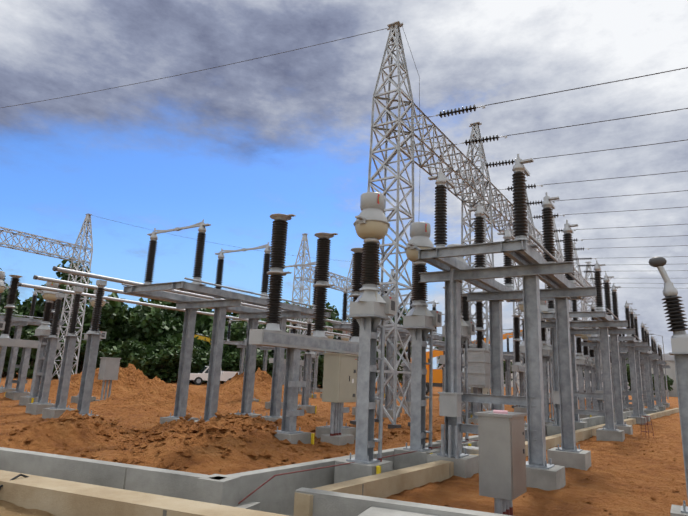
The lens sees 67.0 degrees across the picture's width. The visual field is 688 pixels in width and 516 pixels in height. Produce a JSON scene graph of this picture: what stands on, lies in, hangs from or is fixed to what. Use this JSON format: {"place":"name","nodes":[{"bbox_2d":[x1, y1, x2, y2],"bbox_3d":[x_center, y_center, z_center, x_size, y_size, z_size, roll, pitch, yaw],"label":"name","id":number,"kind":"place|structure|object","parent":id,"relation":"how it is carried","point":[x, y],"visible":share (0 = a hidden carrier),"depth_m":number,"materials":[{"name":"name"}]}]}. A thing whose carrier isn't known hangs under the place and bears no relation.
{"place":"outdoors","nodes":[
{"label":"outdoors","id":0,"kind":"place"},
{"bbox_2d":[0,227,80,260],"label":"gantry beam","id":1,"kind":"structure","parent":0,"point":[69,245],"depth_m":42.41,"materials":[{"name":"metal"}]},
{"bbox_2d":[0,363,687,515],"bbox_3d":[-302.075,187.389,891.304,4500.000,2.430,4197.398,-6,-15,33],"label":"ground","id":2,"kind":"structure","parent":0,"point":[133,388],"depth_m":9.93,"materials":[{"name":"soil"}]},
{"bbox_2d":[0,271,10,329],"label":"current transformer","id":3,"kind":"object","parent":2,"relation":"on","point":[3,287],"visible":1,"depth_m":17.48,"materials":[{"name":"metal"}]},
{"bbox_2d":[0,283,20,308],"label":"tree","id":4,"kind":"object","parent":2,"relation":"on","point":[4,301],"visible":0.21,"depth_m":57.68,"materials":[{"name":"green plant"}]},
{"bbox_2d":[0,268,41,318],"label":"tree","id":5,"kind":"object","parent":2,"relation":"on","point":[24,307],"visible":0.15,"depth_m":53.33,"materials":[{"name":"green plant"}]},
{"bbox_2d":[1,306,41,375],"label":"tree","id":6,"kind":"object","parent":2,"relation":"on","point":[24,329],"visible":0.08,"depth_m":50.08,"materials":[{"name":"green plant"}]},
{"bbox_2d":[3,293,45,374],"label":"tree","id":7,"kind":"object","parent":2,"relation":"on","point":[41,315],"depth_m":58.94,"materials":[{"name":"green plant"}]},
{"bbox_2d":[0,275,60,399],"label":"breaker","id":8,"kind":"object","parent":2,"relation":"on","point":[23,366],"visible":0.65,"depth_m":20.64,"materials":[{"name":"metal"}]},
{"bbox_2d":[0,281,64,392],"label":"disconnector","id":9,"kind":"object","parent":2,"relation":"on","point":[18,323],"visible":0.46,"depth_m":23.42,"materials":[{"name":"metal"}]},
{"bbox_2d":[0,327,75,378],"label":"tree","id":10,"kind":"object","parent":2,"relation":"on","point":[31,332],"visible":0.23,"depth_m":45.95,"materials":[{"name":"green plant"}]},
{"bbox_2d":[19,281,59,405],"bbox_3d":[-10.777,3.193,18.579,0.695,4.850,0.900,-6,-15,33],"label":"current transformer","id":11,"kind":"object","parent":2,"relation":"on","point":[42,330],"visible":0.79,"depth_m":18.55,"materials":[{"name":"metal"}]},
{"bbox_2d":[25,293,64,414],"bbox_3d":[-8.976,3.083,15.880,0.625,4.040,0.625,-6,-15,33],"label":"bus post","id":12,"kind":"object","parent":2,"relation":"on","point":[37,407],"visible":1,"depth_m":15.78,"materials":[{"name":"metal"}]},
{"bbox_2d":[13,331,102,378],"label":"shrub","id":13,"kind":"object","parent":2,"relation":"on","point":[82,346],"visible":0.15,"depth_m":49.26,"materials":[{"name":"green plant"}]},
{"bbox_2d":[42,287,83,418],"bbox_3d":[-7.657,2.820,14.447,0.625,4.040,0.625,-6,-15,33],"label":"bus post","id":14,"kind":"object","parent":2,"relation":"on","point":[59,409],"visible":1,"depth_m":14.36,"materials":[{"name":"metal"}]},
{"bbox_2d":[51,213,92,379],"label":"gantry tower","id":15,"kind":"structure","parent":2,"relation":"on","point":[87,219],"depth_m":44.89,"materials":[{"name":"metal"}]},
{"bbox_2d":[34,257,124,342],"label":"tree","id":16,"kind":"object","parent":2,"relation":"on","point":[116,306],"visible":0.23,"depth_m":53.32,"materials":[{"name":"green plant"}]},
{"bbox_2d":[58,319,121,374],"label":"tree","id":17,"kind":"object","parent":2,"relation":"on","point":[110,344],"visible":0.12,"depth_m":51.34,"materials":[{"name":"green plant"}]},
{"bbox_2d":[71,289,108,403],"bbox_3d":[-9.770,3.573,20.083,0.695,4.850,0.900,-6,-15,34],"label":"current transformer","id":18,"kind":"object","parent":2,"relation":"on","point":[74,399],"visible":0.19,"depth_m":20.18,"materials":[{"name":"metal"}]},
{"bbox_2d":[77,280,106,415],"bbox_3d":[-6.338,2.557,13.015,0.625,4.040,0.625,-6,-15,33],"label":"bus post","id":19,"kind":"object","parent":2,"relation":"on","point":[87,378],"visible":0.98,"depth_m":12.99,"materials":[{"name":"metal"}]},
{"bbox_2d":[17,266,521,362],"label":"bus tubes","id":20,"kind":"object","parent":19,"relation":"on","point":[75,272],"visible":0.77,"depth_m":16.16,"materials":[{"name":"silver metal"}]},
{"bbox_2d":[82,346,128,368],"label":"shrub","id":21,"kind":"object","parent":2,"relation":"on","point":[98,360],"visible":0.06,"depth_m":50.48,"materials":[{"name":"green plant"}]},
{"bbox_2d":[94,357,120,400],"bbox_3d":[-9.076,4.779,19.930,0.500,1.890,0.660,-6,-15,33],"label":"cabinet","id":22,"kind":"object","parent":2,"relation":"on","point":[108,368],"visible":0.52,"depth_m":19.87,"materials":[{"name":"metal"}]},
{"bbox_2d":[57,297,162,342],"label":"tree","id":23,"kind":"object","parent":2,"relation":"on","point":[109,329],"visible":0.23,"depth_m":53.92,"materials":[{"name":"green plant"}]},
{"bbox_2d":[99,340,179,379],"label":"tree","id":24,"kind":"object","parent":2,"relation":"on","point":[138,360],"visible":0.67,"depth_m":49.03,"materials":[{"name":"green plant"}]},
{"bbox_2d":[114,299,183,345],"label":"tree","id":25,"kind":"object","parent":2,"relation":"on","point":[151,318],"visible":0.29,"depth_m":54.61,"materials":[{"name":"green plant"}]},
{"bbox_2d":[117,337,197,382],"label":"tree","id":26,"kind":"object","parent":2,"relation":"on","point":[131,346],"visible":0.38,"depth_m":50.52,"materials":[{"name":"green plant"}]},
{"bbox_2d":[133,318,206,374],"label":"tree","id":27,"kind":"object","parent":2,"relation":"on","point":[166,331],"visible":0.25,"depth_m":54.72,"materials":[{"name":"green plant"}]},
{"bbox_2d":[155,334,209,381],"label":"tree","id":28,"kind":"object","parent":2,"relation":"on","point":[199,358],"visible":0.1,"depth_m":51.98,"materials":[{"name":"green plant"}]},
{"bbox_2d":[158,333,209,380],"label":"excavator","id":29,"kind":"object","parent":2,"relation":"on","point":[201,337],"visible":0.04,"depth_m":57.15,"materials":[{"name":"yellow metal"}]},
{"bbox_2d":[169,356,208,382],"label":"shrub","id":30,"kind":"object","parent":2,"relation":"on","point":[197,366],"visible":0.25,"depth_m":51.39,"materials":[{"name":"green plant"}]},
{"bbox_2d":[190,366,238,384],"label":"pickup truck","id":31,"kind":"object","parent":2,"relation":"on","point":[200,377],"visible":0.62,"depth_m":48.36,"materials":[{"name":"white metal"}]},
{"bbox_2d":[170,305,260,335],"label":"tree","id":32,"kind":"object","parent":2,"relation":"on","point":[203,323],"visible":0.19,"depth_m":63.48,"materials":[{"name":"green plant"}]},
{"bbox_2d":[193,344,244,382],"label":"tree","id":33,"kind":"object","parent":2,"relation":"on","point":[229,354],"visible":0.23,"depth_m":53.02,"materials":[{"name":"green plant"}]},
{"bbox_2d":[122,220,332,423],"bbox_3d":[-2.958,2.278,14.251,2.400,5.410,5.800,-6,-15,33],"label":"disconnector switch","id":34,"kind":"object","parent":2,"relation":"on","point":[230,301],"visible":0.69,"depth_m":13.40,"materials":[{"name":"metal"}]},
{"bbox_2d":[224,311,238,331],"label":"tree","id":35,"kind":"object","parent":2,"relation":"on","point":[231,314],"visible":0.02,"depth_m":66.23,"materials":[{"name":"green plant"}]},
{"bbox_2d":[197,315,266,357],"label":"tree","id":36,"kind":"object","parent":2,"relation":"on","point":[238,330],"visible":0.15,"depth_m":56.42,"materials":[{"name":"green plant"}]},
{"bbox_2d":[0,440,477,503],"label":"loose cables","id":37,"kind":"object","parent":2,"relation":"on","point":[19,475],"visible":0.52,"depth_m":6.64,"materials":[{"name":"black rubber"}]},
{"bbox_2d":[221,348,269,381],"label":"shrub","id":38,"kind":"object","parent":2,"relation":"on","point":[235,367],"visible":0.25,"depth_m":52.24,"materials":[{"name":"green plant"}]},
{"bbox_2d":[252,323,259,401],"bbox_3d":[-4.074,4.934,23.197,0.625,4.040,0.625,-6,-15,33],"label":"bus post","id":39,"kind":"object","parent":2,"relation":"on","point":[256,400],"visible":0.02,"depth_m":23.02,"materials":[{"name":"metal"}]},
{"bbox_2d":[223,319,292,374],"bbox_3d":[-6.065,7.314,37.362,2.400,5.410,5.800,-6,-15,33],"label":"disconnector","id":40,"kind":"object","parent":2,"relation":"on","point":[241,345],"visible":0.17,"depth_m":36.64,"materials":[{"name":"metal"}]},
{"bbox_2d":[233,339,285,376],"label":"shrub","id":41,"kind":"object","parent":2,"relation":"on","point":[269,371],"visible":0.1,"depth_m":53.65,"materials":[{"name":"green plant"}]},
{"bbox_2d":[265,353,284,408],"bbox_3d":[-2.755,4.671,21.765,0.625,4.040,0.625,-6,-15,33],"label":"bus post","id":42,"kind":"object","parent":2,"relation":"on","point":[267,405],"depth_m":21.32,"materials":[{"name":"metal"}]},
{"bbox_2d":[269,322,306,394],"bbox_3d":[-3.617,6.982,35.025,1.020,5.245,4.300,-6,-15,33],"label":"breaker","id":43,"kind":"object","parent":2,"relation":"on","point":[301,363],"visible":0.1,"depth_m":35.27,"materials":[{"name":"metal"}]},
{"bbox_2d":[289,233,310,380],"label":"gantry tower","id":44,"kind":"structure","parent":2,"relation":"on","point":[304,249],"depth_m":48.80,"materials":[{"name":"metal"}]},
{"bbox_2d":[302,266,352,291],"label":"gantry beam","id":45,"kind":"structure","parent":44,"relation":"attached to","point":[336,282],"depth_m":53.28,"materials":[{"name":"metal"}]},
{"bbox_2d":[285,351,323,386],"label":"shrub","id":46,"kind":"object","parent":2,"relation":"on","point":[320,373],"visible":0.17,"depth_m":55.29,"materials":[{"name":"green plant"}]},
{"bbox_2d":[249,213,362,445],"bbox_3d":[-0.461,1.977,12.040,1.020,5.245,4.300,-6,-15,33],"label":"circuit breaker","id":47,"kind":"object","parent":2,"relation":"on","point":[340,375],"visible":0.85,"depth_m":11.60,"materials":[{"name":"metal"}]},
{"bbox_2d":[297,319,316,413],"bbox_3d":[-1.436,4.408,20.333,0.625,4.040,0.625,-6,-15,33],"label":"bus post","id":48,"kind":"object","parent":2,"relation":"on","point":[308,408],"visible":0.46,"depth_m":20.22,"materials":[{"name":"metal"}]},
{"bbox_2d":[284,318,338,359],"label":"tree","id":49,"kind":"object","parent":2,"relation":"on","point":[288,323],"visible":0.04,"depth_m":57.77,"materials":[{"name":"green plant"}]},
{"bbox_2d":[309,326,318,397],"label":"current transformer","id":50,"kind":"object","parent":2,"relation":"on","point":[315,355],"visible":0.23,"depth_m":31.62,"materials":[{"name":"metal"}]},
{"bbox_2d":[301,333,340,391],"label":"disconnector","id":51,"kind":"object","parent":2,"relation":"on","point":[316,389],"visible":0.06,"depth_m":43.62,"materials":[{"name":"metal"}]},
{"bbox_2d":[320,328,333,397],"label":"current transformer","id":52,"kind":"object","parent":2,"relation":"on","point":[330,336],"visible":0.15,"depth_m":33.44,"materials":[{"name":"metal"}]},
{"bbox_2d":[303,314,351,386],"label":"tree","id":53,"kind":"object","parent":2,"relation":"on","point":[332,315],"depth_m":63.59,"materials":[{"name":"green plant"}]},
{"bbox_2d":[325,302,341,338],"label":"tree","id":54,"kind":"object","parent":2,"relation":"on","point":[335,311],"visible":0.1,"depth_m":65.09,"materials":[{"name":"green plant"}]},
{"bbox_2d":[0,407,678,515],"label":"concrete curb","id":55,"kind":"structure","parent":2,"relation":"on","point":[58,485],"depth_m":6.29,"materials":[{"name":"concrete"}]},
{"bbox_2d":[0,403,685,515],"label":"earth clods","id":56,"kind":"object","parent":2,"relation":"on","point":[213,426],"visible":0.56,"depth_m":10.03,"materials":[{"name":"soil"}]},
{"bbox_2d":[346,254,353,340],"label":"gantry tower","id":57,"kind":"structure","parent":2,"relation":"on","point":[351,293],"depth_m":56.41,"materials":[{"name":"metal"}]},
{"bbox_2d":[334,192,396,482],"bbox_3d":[0.403,1.327,8.059,0.695,4.850,0.900,-6,-15,33],"label":"current transformer","id":58,"kind":"object","parent":2,"relation":"on","point":[371,308],"visible":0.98,"depth_m":8.01,"materials":[{"name":"metal"}]},
{"bbox_2d":[350,21,413,428],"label":"gantry tower","id":59,"kind":"structure","parent":2,"relation":"on","point":[394,29],"depth_m":18.15,"materials":[{"name":"metal"}]},
{"bbox_2d":[1,26,687,283],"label":"overhead conductors","id":60,"kind":"object","parent":59,"relation":"attached to","point":[515,134],"visible":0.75,"depth_m":22.27,"materials":[{"name":"grey"}]},
{"bbox_2d":[331,285,442,417],"bbox_3d":[1.973,4.141,21.613,2.400,5.410,5.800,-6,-15,32],"label":"disconnector","id":61,"kind":"object","parent":2,"relation":"on","point":[389,353],"visible":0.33,"depth_m":20.38,"materials":[{"name":"metal"}]},
{"bbox_2d":[387,269,398,389],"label":"gantry tower","id":62,"kind":"structure","parent":2,"relation":"on","point":[392,273],"depth_m":64.12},
{"bbox_2d":[376,305,411,382],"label":"tree","id":63,"kind":"object","parent":2,"relation":"on","point":[399,376],"visible":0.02,"depth_m":58.03,"materials":[{"name":"green plant"}]},
{"bbox_2d":[399,342,407,396],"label":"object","id":64,"kind":"object","parent":2,"relation":"on","point":[403,364],"visible":0.31,"depth_m":41.96,"materials":[{"name":"metal"}]},
{"bbox_2d":[403,341,410,406],"bbox_3d":[3.465,6.260,27.651,0.625,4.040,0.625,-6,-15,33],"label":"bus post","id":65,"kind":"object","parent":2,"relation":"on","point":[408,395],"visible":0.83,"depth_m":27.52,"materials":[{"name":"metal"}]},
{"bbox_2d":[394,222,441,469],"bbox_3d":[1.411,1.708,9.563,0.695,4.850,0.900,-6,-15,33],"label":"current transformer","id":66,"kind":"object","parent":2,"relation":"on","point":[421,321],"visible":0.81,"depth_m":9.50,"materials":[{"name":"metal"}]},
{"bbox_2d":[442,350,444,391],"bbox_3d":[7.047,8.374,36.401,0.625,4.040,0.625,-6,-15,33],"label":"bus post","id":67,"kind":"object","parent":2,"relation":"on","point":[443,379],"visible":0.23,"depth_m":36.40,"materials":[{"name":"metal"}]},
{"bbox_2d":[436,244,475,452],"bbox_3d":[2.418,2.088,11.067,0.695,4.850,0.900,-6,-15,33],"label":"current transformer","id":68,"kind":"object","parent":2,"relation":"on","point":[467,328],"visible":0.1,"depth_m":11.07,"materials":[{"name":"metal"}]},
{"bbox_2d":[427,314,489,409],"bbox_3d":[6.807,5.967,28.829,2.400,5.410,5.800,-6,-15,32],"label":"disconnector","id":69,"kind":"object","parent":2,"relation":"on","point":[440,344],"visible":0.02,"depth_m":28.10,"materials":[{"name":"metal"}]},
{"bbox_2d":[440,287,488,422],"bbox_3d":[4.821,3.973,19.927,1.020,5.245,4.300,-6,-15,33],"label":"circuit breaker","id":70,"kind":"object","parent":2,"relation":"on","point":[479,329],"visible":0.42,"depth_m":20.43,"materials":[{"name":"metal"}]},
{"bbox_2d":[463,446,478,453],"bbox_3d":[2.328,3.617,9.461,0.320,0.320,0.312,-6,-15,33],"label":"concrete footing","id":71,"kind":"object","parent":2,"relation":"on","point":[471,450],"visible":0.38,"depth_m":9.38,"materials":[{"name":"white concrete"}]},
{"bbox_2d":[397,328,548,393],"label":"crane truck","id":72,"kind":"object","parent":2,"relation":"on","point":[437,377],"visible":0.06,"depth_m":48.85,"materials":[{"name":"orange metal"}]},
{"bbox_2d":[463,348,490,424],"bbox_3d":[4.673,4.713,18.117,0.760,3.000,1.560,-3,-14,23],"label":"electrical cabinet","id":73,"kind":"object","parent":2,"relation":"on","point":[479,380],"visible":0.71,"depth_m":17.63,"materials":[{"name":"metal"}]},
{"bbox_2d":[461,122,494,413],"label":"gantry tower","id":74,"kind":"structure","parent":2,"relation":"on","point":[480,148],"depth_m":25.79,"materials":[{"name":"metal"}]},
{"bbox_2d":[475,410,526,515],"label":"electrical cabinet","id":75,"kind":"object","parent":2,"relation":"on","point":[502,460],"visible":0.98,"depth_m":5.82,"materials":[{"name":"silver metal"}]},
{"bbox_2d":[413,154,596,490],"bbox_3d":[3.331,1.510,10.050,2.660,5.610,5.303,-6,-15,33],"label":"disconnect switch","id":76,"kind":"object","parent":2,"relation":"on","point":[532,268],"visible":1,"depth_m":8.95,"materials":[{"name":"metal"}]},
{"bbox_2d":[505,360,506,394],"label":"bus post","id":77,"kind":"object","parent":2,"relation":"on","point":[506,376],"visible":0.42,"depth_m":42.34,"materials":[{"name":"metal"}]},
{"bbox_2d":[488,329,525,405],"bbox_3d":[11.616,7.783,36.010,2.400,5.410,5.800,-6,-15,33],"label":"circuit breaker","id":78,"kind":"object","parent":2,"relation":"on","point":[508,357],"visible":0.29,"depth_m":37.01,"materials":[{"name":"metal"}]},
{"bbox_2d":[511,315,526,412],"bbox_3d":[9.723,5.824,27.244,1.020,5.245,4.300,-6,-15,33],"label":"circuit breaker","id":79,"kind":"object","parent":2,"relation":"on","point":[517,366],"visible":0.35,"depth_m":26.23,"materials":[{"name":"metal"}]},
{"bbox_2d":[518,289,526,426],"bbox_3d":[5.795,3.363,16.108,0.695,4.850,0.900,-6,-15,33],"label":"current transformer","id":80,"kind":"object","parent":2,"relation":"on","point":[522,344],"visible":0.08,"depth_m":16.28,"materials":[{"name":"metal"}]},
{"bbox_2d":[512,180,535,407],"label":"gantry tower","id":81,"kind":"structure","parent":2,"relation":"on","point":[531,223],"depth_m":32.76,"materials":[{"name":"metal"}]},
{"bbox_2d":[504,360,549,386],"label":"warehouse","id":82,"kind":"structure","parent":2,"relation":"on","point":[512,378],"depth_m":147.91,"materials":[{"name":"paint"}]},
{"bbox_2d":[540,301,554,423],"bbox_3d":[6.802,3.744,17.612,0.695,4.850,0.900,-6,-15,33],"label":"current transformer","id":83,"kind":"object","parent":2,"relation":"on","point":[547,352],"visible":0.52,"depth_m":17.54,"materials":[{"name":"metal"}]},
{"bbox_2d":[546,305,554,421],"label":"current transformer","id":84,"kind":"object","parent":2,"relation":"on","point":[551,358],"visible":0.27,"depth_m":19.08,"materials":[{"name":"metal"}]},
{"bbox_2d":[545,216,563,403],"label":"gantry tower","id":85,"kind":"structure","parent":2,"relation":"on","point":[560,259],"depth_m":40.15,"materials":[{"name":"metal"}]},
{"bbox_2d":[568,242,591,402],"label":"gantry tower","id":86,"kind":"structure","parent":2,"relation":"on","point":[582,308],"depth_m":47.81,"materials":[{"name":"metal"}]},
{"bbox_2d":[575,320,591,418],"bbox_3d":[10.696,5.215,23.426,0.695,4.850,0.900,-6,-15,33],"label":"current transformer","id":87,"kind":"object","parent":2,"relation":"on","point":[581,360],"visible":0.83,"depth_m":23.36,"materials":[{"name":"metal"}]},
{"bbox_2d":[540,260,634,441],"bbox_3d":[8.069,3.300,17.124,2.660,5.610,5.303,-6,-15,33],"label":"disconnect switch","id":88,"kind":"object","parent":2,"relation":"on","point":[605,323],"visible":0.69,"depth_m":15.91,"materials":[{"name":"metal"}]},
{"bbox_2d":[581,328,593,409],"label":"current transformer","id":89,"kind":"object","parent":2,"relation":"on","point":[590,363],"visible":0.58,"depth_m":24.91,"materials":[{"name":"metal"}]},
{"bbox_2d":[588,328,596,409],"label":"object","id":90,"kind":"object","parent":2,"relation":"on","point":[591,355],"visible":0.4,"depth_m":26.35,"materials":[{"name":"metal"}]},
{"bbox_2d":[584,262,603,400],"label":"gantry tower","id":91,"kind":"structure","parent":2,"relation":"on","point":[586,302],"depth_m":55.67,"materials":[{"name":"metal"}]},
{"bbox_2d":[609,340,614,407],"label":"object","id":92,"kind":"object","parent":2,"relation":"on","point":[612,377],"visible":0.15,"depth_m":32.14,"materials":[{"name":"metal"}]},
{"bbox_2d":[581,301,651,424],"bbox_3d":[12.807,5.090,24.198,2.660,5.610,5.303,-6,-15,33],"label":"disconnect switch","id":93,"kind":"object","parent":2,"relation":"on","point":[633,345],"visible":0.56,"depth_m":22.96,"materials":[{"name":"metal"}]},
{"bbox_2d":[626,352,630,390],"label":"tree","id":94,"kind":"object","parent":2,"relation":"on","point":[628,374],"visible":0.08,"depth_m":105.43,"materials":[{"name":"green plant"}]},
{"bbox_2d":[610,323,660,413],"bbox_3d":[17.545,6.879,31.271,2.660,5.610,5.303,-6,-15,33],"label":"disconnect switch","id":95,"kind":"object","parent":2,"relation":"on","point":[646,356],"visible":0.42,"depth_m":30.05,"materials":[{"name":"metal"}]},
{"bbox_2d":[626,335,666,410],"bbox_3d":[22.283,8.669,38.345,2.660,5.610,5.303,-6,-15,33],"label":"disconnect switch","id":96,"kind":"object","parent":2,"relation":"on","point":[657,391],"visible":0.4,"depth_m":36.77,"materials":[{"name":"metal"}]},
{"bbox_2d":[627,353,677,396],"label":"building","id":97,"kind":"structure","parent":2,"relation":"on","point":[670,362],"depth_m":103.87,"materials":[{"name":"paint"}]},
{"bbox_2d":[640,345,669,407],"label":"disconnect switch","id":98,"kind":"object","parent":2,"relation":"on","point":[662,381],"visible":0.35,"depth_m":43.99,"materials":[{"name":"metal"}]},
{"bbox_2d":[649,334,668,399],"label":"lamp pole","id":99,"kind":"object","parent":2,"relation":"on","point":[665,368],"visible":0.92,"depth_m":75.22,"materials":[{"name":"metal"}]},
{"bbox_2d":[652,374,673,394],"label":"tree","id":100,"kind":"object","parent":2,"relation":"on","point":[670,381],"visible":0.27,"depth_m":99.19,"materials":[{"name":"green plant"}]},
{"bbox_2d":[649,257,687,515],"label":"surge arrester","id":101,"kind":"object","parent":2,"relation":"on","point":[679,342],"visible":1,"depth_m":6.06,"materials":[{"name":"metal"}]},
{"bbox_2d":[0,0,687,368],"label":"sky","id":102,"kind":"structure","parent":0,"point":[232,147],"materials":[{"name":"blue"}]},
{"bbox_2d":[387,103,483,201],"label":"gantry beam","id":103,"kind":"structure","parent":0,"point":[431,152],"depth_m":22.04,"materials":[{"name":"metal"}]},
{"bbox_2d":[427,104,484,117],"bbox_3d":[4.170,-5.483,19.496,2.290,0.250,0.256,-2,-13,33],"label":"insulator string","id":104,"kind":"object","parent":103,"relation":"attached to","point":[455,111],"visible":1,"depth_m":19.40,"materials":[{"name":"ceramic"}]},
{"bbox_2d":[453,134,506,144],"bbox_3d":[5.668,-4.918,21.732,2.290,0.250,0.256,-2,-13,33],"label":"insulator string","id":105,"kind":"object","parent":103,"relation":"attached to","point":[466,142],"visible":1,"depth_m":21.63,"materials":[{"name":"ceramic"}]},
{"bbox_2d":[475,159,514,167],"bbox_3d":[7.166,-4.352,23.968,2.290,0.250,0.256,-2,-13,33],"label":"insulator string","id":106,"kind":"object","parent":103,"relation":"attached to","point":[500,163],"visible":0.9,"depth_m":23.93,"materials":[{"name":"ceramic"}]},
{"bbox_2d":[470,183,529,240],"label":"gantry beam","id":107,"kind":"structure","parent":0,"point":[501,212],"depth_m":28.78,"materials":[{"name":"metal"}]},
{"bbox_2d":[499,184,542,190],"bbox_3d":[9.072,-3.632,26.813,2.290,0.250,0.256,-2,-13,33],"label":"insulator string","id":108,"kind":"object","parent":107,"relation":"attached to","point":[528,186],"visible":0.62,"depth_m":26.54,"materials":[{"name":"ceramic"}]},
{"bbox_2d":[526,226,559,262],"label":"gantry beam","id":109,"kind":"structure","parent":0,"point":[540,249],"depth_m":35.34,"materials":[{"name":"metal"}]},
{"bbox_2d":[563,256,580,286],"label":"gantry beam","id":110,"kind":"structure","parent":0,"point":[576,283],"depth_m":46.12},
{"bbox_2d":[574,276,595,301],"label":"gantry beam","id":111,"kind":"structure","parent":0,"point":[585,284],"depth_m":51.64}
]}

